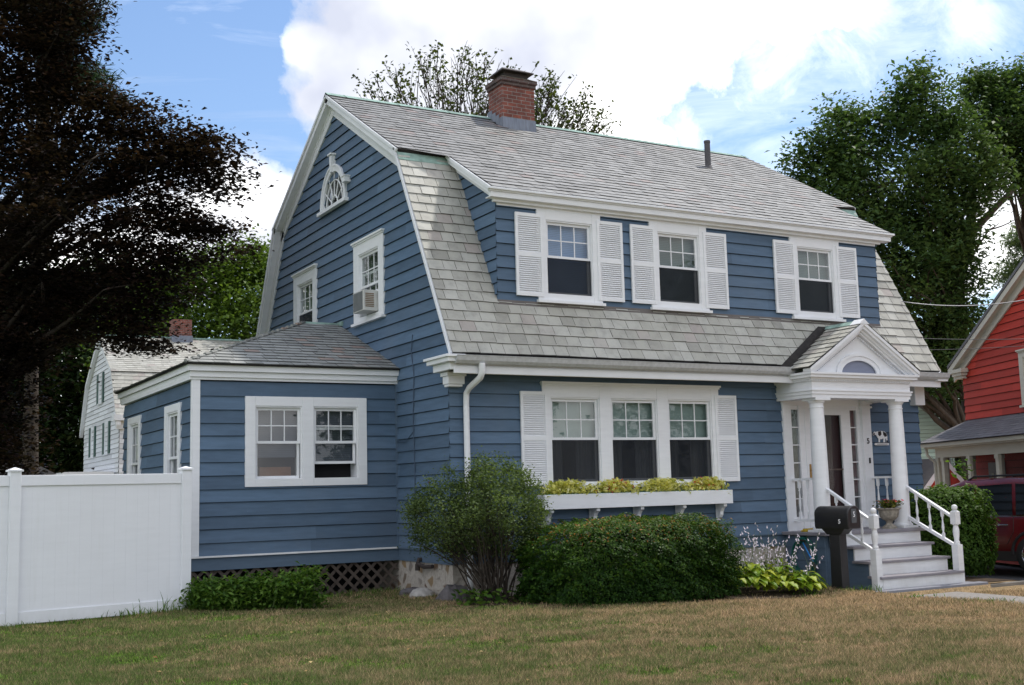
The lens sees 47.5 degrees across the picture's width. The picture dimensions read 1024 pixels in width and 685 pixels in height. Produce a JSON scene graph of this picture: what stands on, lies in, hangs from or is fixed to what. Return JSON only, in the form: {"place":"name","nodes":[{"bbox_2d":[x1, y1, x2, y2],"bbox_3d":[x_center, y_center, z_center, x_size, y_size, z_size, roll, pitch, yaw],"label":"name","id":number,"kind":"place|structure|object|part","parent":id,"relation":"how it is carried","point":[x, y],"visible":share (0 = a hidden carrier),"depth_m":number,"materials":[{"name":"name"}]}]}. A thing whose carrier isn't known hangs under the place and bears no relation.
{"place":"outdoors","nodes":[
{"label":"outdoors","id":0,"kind":"place"},
{"bbox_2d":[0,0,1023,436],"label":"sky","id":1,"kind":"structure","parent":0,"point":[734,75],"materials":[{"name":"blue"}]},
{"bbox_2d":[0,562,1023,684],"bbox_3d":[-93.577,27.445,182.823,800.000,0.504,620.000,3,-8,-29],"label":"ground","id":2,"kind":"structure","parent":0,"point":[963,589],"depth_m":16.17,"materials":[{"name":"green plant"}]},
{"bbox_2d":[0,462,55,474],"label":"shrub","id":3,"kind":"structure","parent":2,"relation":"on","point":[49,472],"depth_m":33.76,"materials":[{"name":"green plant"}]},
{"bbox_2d":[7,0,138,474],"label":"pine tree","id":4,"kind":"object","parent":2,"relation":"on","point":[97,75],"visible":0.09,"depth_m":30.29,"materials":[{"name":"green plant"}]},
{"bbox_2d":[0,253,153,485],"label":"shade tree","id":5,"kind":"object","parent":2,"relation":"on","point":[69,452],"visible":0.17,"depth_m":72.46,"materials":[{"name":"green plant"}]},
{"bbox_2d":[0,466,193,625],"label":"vinyl fence","id":6,"kind":"object","parent":2,"relation":"on","point":[88,546],"visible":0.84,"depth_m":16.82,"materials":[{"name":"white plastic"}]},
{"bbox_2d":[0,0,282,474],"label":"copper beech","id":7,"kind":"object","parent":2,"relation":"on","point":[23,234],"visible":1,"depth_m":23.48,"materials":[{"name":"brown plant"}]},
{"bbox_2d":[55,319,244,484],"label":"white house","id":8,"kind":"structure","parent":2,"relation":"on","point":[101,425],"depth_m":54.03,"materials":[{"name":"paint"}]},
{"bbox_2d":[89,427,93,458],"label":"window","id":9,"kind":"structure","parent":8,"relation":"in","point":[91,456],"depth_m":56.76,"materials":[{"name":"white paint"}]},
{"bbox_2d":[97,373,102,404],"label":"window","id":10,"kind":"structure","parent":8,"relation":"in","point":[100,402],"depth_m":55.23,"materials":[{"name":"white paint"}]},
{"bbox_2d":[103,422,108,455],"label":"window","id":11,"kind":"structure","parent":8,"relation":"in","point":[106,423],"depth_m":53.24,"materials":[{"name":"white paint"}]},
{"bbox_2d":[78,223,270,381],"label":"maple tree","id":12,"kind":"object","parent":2,"relation":"on","point":[232,302],"visible":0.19,"depth_m":60.41,"materials":[{"name":"green plant"}]},
{"bbox_2d":[174,561,331,611],"bbox_3d":[-3.887,3.753,17.519,2.381,0.889,1.144,-1,-7,-1],"label":"shrub","id":13,"kind":"object","parent":2,"relation":"on","point":[289,592],"visible":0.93,"depth_m":17.32,"materials":[{"name":"green plant"}]},
{"bbox_2d":[399,587,417,595],"bbox_3d":[-1.666,4.189,19.430,0.432,0.219,0.268,3,-8,-29],"label":"fieldstone","id":14,"kind":"object","parent":2,"relation":"on","point":[405,591],"visible":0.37,"depth_m":19.33,"materials":[{"name":"grey stone"}]},
{"bbox_2d":[409,587,433,597],"bbox_3d":[-1.480,4.135,19.043,0.396,0.262,0.359,-2,-7,3],"label":"fieldstone","id":15,"kind":"object","parent":2,"relation":"on","point":[417,592],"visible":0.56,"depth_m":18.94,"materials":[{"name":"grey stone"}]},
{"bbox_2d":[435,584,470,601],"bbox_3d":[-0.900,4.026,18.294,0.630,0.472,0.465,3,-8,-29],"label":"fieldstone","id":16,"kind":"object","parent":2,"relation":"on","point":[445,592],"visible":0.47,"depth_m":18.14,"materials":[{"name":"grey stone"}]},
{"bbox_2d":[397,445,554,605],"bbox_3d":[-0.480,2.822,18.000,2.391,2.450,2.537,5,-10,-43],"label":"leggy bush","id":17,"kind":"object","parent":2,"relation":"on","point":[481,511],"visible":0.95,"depth_m":17.73,"materials":[{"name":"green plant"}]},
{"bbox_2d":[351,40,620,134],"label":"half bare tree","id":18,"kind":"object","parent":2,"relation":"on","point":[543,114],"visible":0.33,"depth_m":41.44,"materials":[{"name":"green plant"}]},
{"bbox_2d":[2,583,1019,629],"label":"weeds","id":19,"kind":"object","parent":2,"relation":"on","point":[387,589],"visible":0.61,"depth_m":17.41,"materials":[{"name":"green plant"}]},
{"bbox_2d":[113,67,964,596],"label":"blue house","id":20,"kind":"structure","parent":2,"relation":"on","point":[557,303],"depth_m":21.09,"materials":[{"name":"paint"}]},
{"bbox_2d":[127,415,141,473],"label":"window","id":21,"kind":"structure","parent":20,"relation":"in","point":[134,424],"depth_m":23.24,"materials":[{"name":"white paint"}]},
{"bbox_2d":[163,402,181,483],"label":"window","id":22,"kind":"structure","parent":20,"relation":"in","point":[172,413],"depth_m":20.44,"materials":[{"name":"white paint"}]},
{"bbox_2d":[291,263,317,323],"bbox_3d":[-4.362,-0.757,25.364,0.435,1.655,1.542,3,-8,-29],"label":"window","id":23,"kind":"structure","parent":20,"relation":"in","point":[305,290],"depth_m":25.48,"materials":[{"name":"white paint"}]},
{"bbox_2d":[244,396,366,486],"bbox_3d":[-3.582,1.709,20.050,2.166,1.510,0.390,3,-8,-29],"label":"window","id":24,"kind":"structure","parent":20,"relation":"in","point":[323,440],"depth_m":19.94,"materials":[{"name":"white paint"}]},
{"bbox_2d":[317,152,350,217],"bbox_3d":[-3.684,-3.327,23.959,0.180,1.165,1.700,3,-8,-29],"label":"fan window","id":25,"kind":"structure","parent":20,"relation":"in","point":[335,193],"depth_m":24.00,"materials":[{"name":"white paint"}]},
{"bbox_2d":[353,289,377,314],"bbox_3d":[-2.790,-0.748,22.067,0.418,0.410,0.960,3,-8,-29],"label":"air conditioner","id":26,"kind":"object","parent":20,"relation":"attached to","point":[365,301],"visible":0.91,"depth_m":21.71,"materials":[{"name":"white metal"}]},
{"bbox_2d":[350,228,385,327],"bbox_3d":[-2.599,-1.198,22.237,0.435,1.655,1.542,3,-8,-29],"label":"window","id":27,"kind":"structure","parent":20,"relation":"in","point":[368,251],"depth_m":22.28,"materials":[{"name":"white paint"}]},
{"bbox_2d":[535,209,605,306],"bbox_3d":[0.940,-1.459,20.584,1.382,1.640,0.435,3,-8,-29],"label":"window","id":28,"kind":"structure","parent":20,"relation":"in","point":[569,239],"depth_m":20.53,"materials":[{"name":"white paint"}]},
{"bbox_2d":[539,381,725,487],"bbox_3d":[2.117,1.661,20.796,3.870,1.825,0.435,3,-8,-29],"label":"window","id":29,"kind":"structure","parent":20,"relation":"in","point":[639,433],"depth_m":20.70,"materials":[{"name":"white paint"}]},
{"bbox_2d":[536,489,732,526],"bbox_3d":[2.220,2.888,20.350,4.000,0.555,0.272,3,-8,-29],"label":"flower box","id":30,"kind":"object","parent":20,"relation":"attached to","point":[594,503],"visible":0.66,"depth_m":20.23,"materials":[{"name":"white paint"}]},
{"bbox_2d":[539,477,595,497],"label":"flower plant","id":31,"kind":"object","parent":30,"relation":"in","point":[568,486],"visible":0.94,"depth_m":19.60,"materials":[{"name":"yellow plant"}]},
{"bbox_2d":[589,477,641,496],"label":"flower plant","id":32,"kind":"object","parent":30,"relation":"in","point":[612,485],"visible":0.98,"depth_m":20.06,"materials":[{"name":"yellow plant"}]},
{"bbox_2d":[636,477,689,494],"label":"flower plant","id":33,"kind":"object","parent":30,"relation":"in","point":[665,484],"visible":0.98,"depth_m":20.55,"materials":[{"name":"yellow plant"}]},
{"bbox_2d":[681,476,731,494],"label":"flower plant","id":34,"kind":"object","parent":30,"relation":"in","point":[707,483],"visible":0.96,"depth_m":21.03,"materials":[{"name":"yellow plant"}]},
{"bbox_2d":[648,222,712,313],"bbox_3d":[3.032,-1.365,21.750,1.382,1.640,0.435,3,-8,-29],"label":"window","id":35,"kind":"structure","parent":20,"relation":"in","point":[679,248],"depth_m":21.70,"materials":[{"name":"white paint"}]},
{"bbox_2d":[791,536,817,576],"bbox_3d":[5.236,3.998,21.420,0.539,0.856,0.674,3,-8,-29],"label":"garden hose","id":36,"kind":"object","parent":20,"relation":"hanging from","point":[802,539],"visible":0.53,"depth_m":21.55,"materials":[{"name":"rubber"}]},
{"bbox_2d":[801,528,812,531],"bbox_3d":[5.512,3.500,21.732,0.240,0.059,0.160,3,-8,-29],"label":"garden tool","id":37,"kind":"object","parent":20,"relation":"on","point":[805,530],"visible":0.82,"depth_m":21.65,"materials":[{"name":"yellow plastic"}]},
{"bbox_2d":[802,542,817,569],"bbox_3d":[5.454,3.906,21.310,0.090,0.483,0.355,3,-8,-29],"label":"watering wand","id":38,"kind":"object","parent":20,"relation":"attached to","point":[814,565],"visible":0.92,"depth_m":21.29,"materials":[{"name":"blue plastic"}]},
{"bbox_2d":[788,237,845,321],"bbox_3d":[6.005,-1.231,23.408,1.382,1.640,0.435,3,-8,-29],"label":"window","id":39,"kind":"structure","parent":20,"relation":"in","point":[816,265],"depth_m":23.37,"materials":[{"name":"white paint"}]},
{"bbox_2d":[803,406,850,527],"bbox_3d":[6.185,2.425,22.811,1.100,2.350,0.212,3,-8,-29],"label":"storm door","id":40,"kind":"structure","parent":20,"relation":"in","point":[831,413],"depth_m":23.00,"materials":[{"name":"white paint"}]},
{"bbox_2d":[872,431,888,444],"bbox_3d":[7.468,1.936,23.586,0.425,0.290,0.022,3,-8,-29],"label":"cow plaque","id":41,"kind":"object","parent":20,"relation":"attached to","point":[881,435],"visible":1,"depth_m":23.59,"materials":[{"name":"white paint"}]},
{"bbox_2d":[876,507,900,528],"bbox_3d":[7.204,3.355,22.244,0.470,0.389,0.470,3,-8,-29],"label":"urn","id":42,"kind":"object","parent":20,"relation":"on","point":[889,516],"visible":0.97,"depth_m":22.12,"materials":[{"name":"stone"}]},
{"bbox_2d":[872,499,903,507],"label":"urn plant","id":43,"kind":"object","parent":42,"relation":"in","point":[886,503],"visible":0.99,"depth_m":22.20,"materials":[{"name":"green plant"}]},
{"bbox_2d":[902,300,1023,305],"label":"overhead wire","id":44,"kind":"object","parent":20,"relation":"attached to","point":[963,305],"visible":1,"depth_m":24.54,"materials":[{"name":"metal"}]},
{"bbox_2d":[923,338,1014,339],"bbox_3d":[10.046,-0.122,24.510,3.851,0.220,0.013,-3,-7,15],"label":"overhead wire","id":45,"kind":"object","parent":20,"relation":"attached to","point":[974,339],"visible":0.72,"depth_m":24.56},
{"bbox_2d":[935,346,1020,349],"bbox_3d":[10.026,0.084,24.535,3.916,0.079,0.011,-4,-7,16],"label":"overhead wire","id":46,"kind":"object","parent":20,"relation":"attached to","point":[974,348],"visible":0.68,"depth_m":24.60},
{"bbox_2d":[101,597,978,684],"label":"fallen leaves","id":47,"kind":"object","parent":2,"relation":"on","point":[500,642],"visible":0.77,"depth_m":13.67,"materials":[{"name":"brown plant"}]},
{"bbox_2d":[472,577,1020,604],"bbox_3d":[4.645,4.345,20.498,12.336,0.390,2.816,3,-9,-32],"label":"garden bed","id":48,"kind":"object","parent":2,"relation":"on","point":[755,590],"visible":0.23,"depth_m":19.54,"materials":[{"name":"brown soil"}]},
{"bbox_2d":[513,512,746,606],"bbox_3d":[1.861,3.389,18.273,4.137,1.450,2.283,3,-8,-29],"label":"yew hedge","id":49,"kind":"object","parent":48,"relation":"on","point":[630,559],"visible":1,"depth_m":17.38,"materials":[{"name":"green plant"}]},
{"bbox_2d":[696,576,730,596],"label":"hosta","id":50,"kind":"object","parent":48,"relation":"on","point":[724,584],"visible":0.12,"depth_m":18.35,"materials":[{"name":"green plant"}]},
{"bbox_2d":[707,535,764,588],"bbox_3d":[3.684,3.574,19.470,1.261,1.074,0.868,3,-8,-29],"label":"hosta","id":51,"kind":"object","parent":48,"relation":"on","point":[744,579],"visible":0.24,"depth_m":19.41,"materials":[{"name":"green plant"}]},
{"bbox_2d":[727,533,769,587],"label":"hosta","id":52,"kind":"object","parent":48,"relation":"on","point":[746,563],"visible":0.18,"depth_m":20.47,"materials":[{"name":"green plant"}]},
{"bbox_2d":[736,524,782,589],"bbox_3d":[4.044,3.599,19.512,0.978,1.106,0.910,3,-8,-29],"label":"hosta","id":53,"kind":"object","parent":48,"relation":"on","point":[757,574],"visible":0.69,"depth_m":19.29,"materials":[{"name":"green plant"}]},
{"bbox_2d":[755,522,799,576],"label":"hosta","id":54,"kind":"object","parent":48,"relation":"on","point":[776,565],"visible":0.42,"depth_m":20.67,"materials":[{"name":"green plant"}]},
{"bbox_2d":[752,527,812,590],"bbox_3d":[4.436,3.618,19.613,1.114,1.108,0.939,3,-8,-29],"label":"hosta","id":55,"kind":"object","parent":48,"relation":"on","point":[780,578],"visible":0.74,"depth_m":19.41,"materials":[{"name":"green plant"}]},
{"bbox_2d":[775,528,828,591],"bbox_3d":[4.920,3.694,19.829,0.920,1.045,0.858,-2,-7,6],"label":"hosta","id":56,"kind":"object","parent":48,"relation":"on","point":[812,580],"visible":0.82,"depth_m":19.65,"materials":[{"name":"green plant"}]},
{"bbox_2d":[814,505,860,588],"bbox_3d":[5.711,3.600,20.313,0.417,1.497,0.688,5,-10,-43],"label":"mailbox","id":57,"kind":"object","parent":2,"relation":"on","point":[837,524],"visible":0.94,"depth_m":20.21,"materials":[{"name":"black plastic"}]},
{"bbox_2d":[764,49,1023,479],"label":"oak tree","id":58,"kind":"object","parent":2,"relation":"on","point":[938,260],"visible":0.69,"depth_m":45.26,"materials":[{"name":"green plant"}]},
{"bbox_2d":[869,581,987,592],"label":"painted kerb","id":59,"kind":"structure","parent":2,"relation":"on","point":[942,586],"depth_m":20.66,"materials":[{"name":"paint"}]},
{"bbox_2d":[918,405,954,468],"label":"mint house","id":60,"kind":"structure","parent":2,"relation":"on","point":[929,427],"depth_m":48.29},
{"bbox_2d":[925,329,968,474],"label":"maple tree","id":61,"kind":"object","parent":2,"relation":"on","point":[948,400],"visible":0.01,"depth_m":60.49,"materials":[{"name":"green plant"}]},
{"bbox_2d":[909,482,999,576],"bbox_3d":[8.710,3.757,23.290,2.267,1.946,1.450,3,-8,-29],"label":"hedge shrub","id":62,"kind":"object","parent":2,"relation":"on","point":[977,539],"visible":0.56,"depth_m":22.89,"materials":[{"name":"green plant"}]},
{"bbox_2d":[945,459,976,480],"bbox_3d":[10.248,3.901,26.391,0.660,2.516,0.609,0,-7,-8],"label":"sapling","id":63,"kind":"object","parent":2,"relation":"on","point":[961,471],"visible":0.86,"depth_m":26.47,"materials":[{"name":"green plant"}]},
{"bbox_2d":[907,592,1023,603],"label":"walkway","id":64,"kind":"structure","parent":2,"relation":"on","point":[972,595],"depth_m":19.90,"materials":[{"name":"concrete"}]},
{"bbox_2d":[920,257,1023,564],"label":"red house","id":65,"kind":"structure","parent":2,"relation":"on","point":[987,435],"depth_m":28.90,"materials":[{"name":"paint"}]},
{"bbox_2d":[988,462,1005,477],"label":"window","id":66,"kind":"structure","parent":65,"relation":"in","point":[991,466],"depth_m":29.37,"materials":[{"name":"grey glass"}]},
{"bbox_2d":[1015,348,1023,407],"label":"window","id":67,"kind":"structure","parent":65,"relation":"in","point":[1020,352],"depth_m":27.90,"materials":[{"name":"beige paint"}]},
{"bbox_2d":[941,48,1023,252],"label":"oak tree","id":68,"kind":"object","parent":2,"relation":"on","point":[1003,93],"visible":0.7,"depth_m":49.33,"materials":[{"name":"green plant"}]},
{"bbox_2d":[984,211,1023,288],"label":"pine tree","id":69,"kind":"object","parent":2,"relation":"on","point":[1008,268],"visible":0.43,"depth_m":59.69,"materials":[{"name":"green plant"}]},
{"bbox_2d":[990,580,1023,587],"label":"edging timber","id":70,"kind":"object","parent":2,"relation":"on","point":[1010,583],"visible":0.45,"depth_m":21.54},
{"bbox_2d":[922,458,963,489],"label":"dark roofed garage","id":71,"kind":"structure","parent":0,"point":[928,472],"depth_m":38.02,"materials":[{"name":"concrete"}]},
{"bbox_2d":[966,564,1023,579],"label":"driveway","id":72,"kind":"structure","parent":0,"point":[1011,572],"depth_m":24.95,"materials":[{"name":"grey asphalt"}]},
{"bbox_2d":[949,474,1023,569],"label":"parked suv","id":73,"kind":"object","parent":72,"relation":"on","point":[1007,501],"visible":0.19,"depth_m":24.14,"materials":[{"name":"red paint"}]},
{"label":"window","id":74,"kind":"part","parent":73,"relation":"part of","materials":[{"name":"black glass"}]},
{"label":"window","id":75,"kind":"part","parent":73,"relation":"part of","materials":[{"name":"black glass"}]}
]}

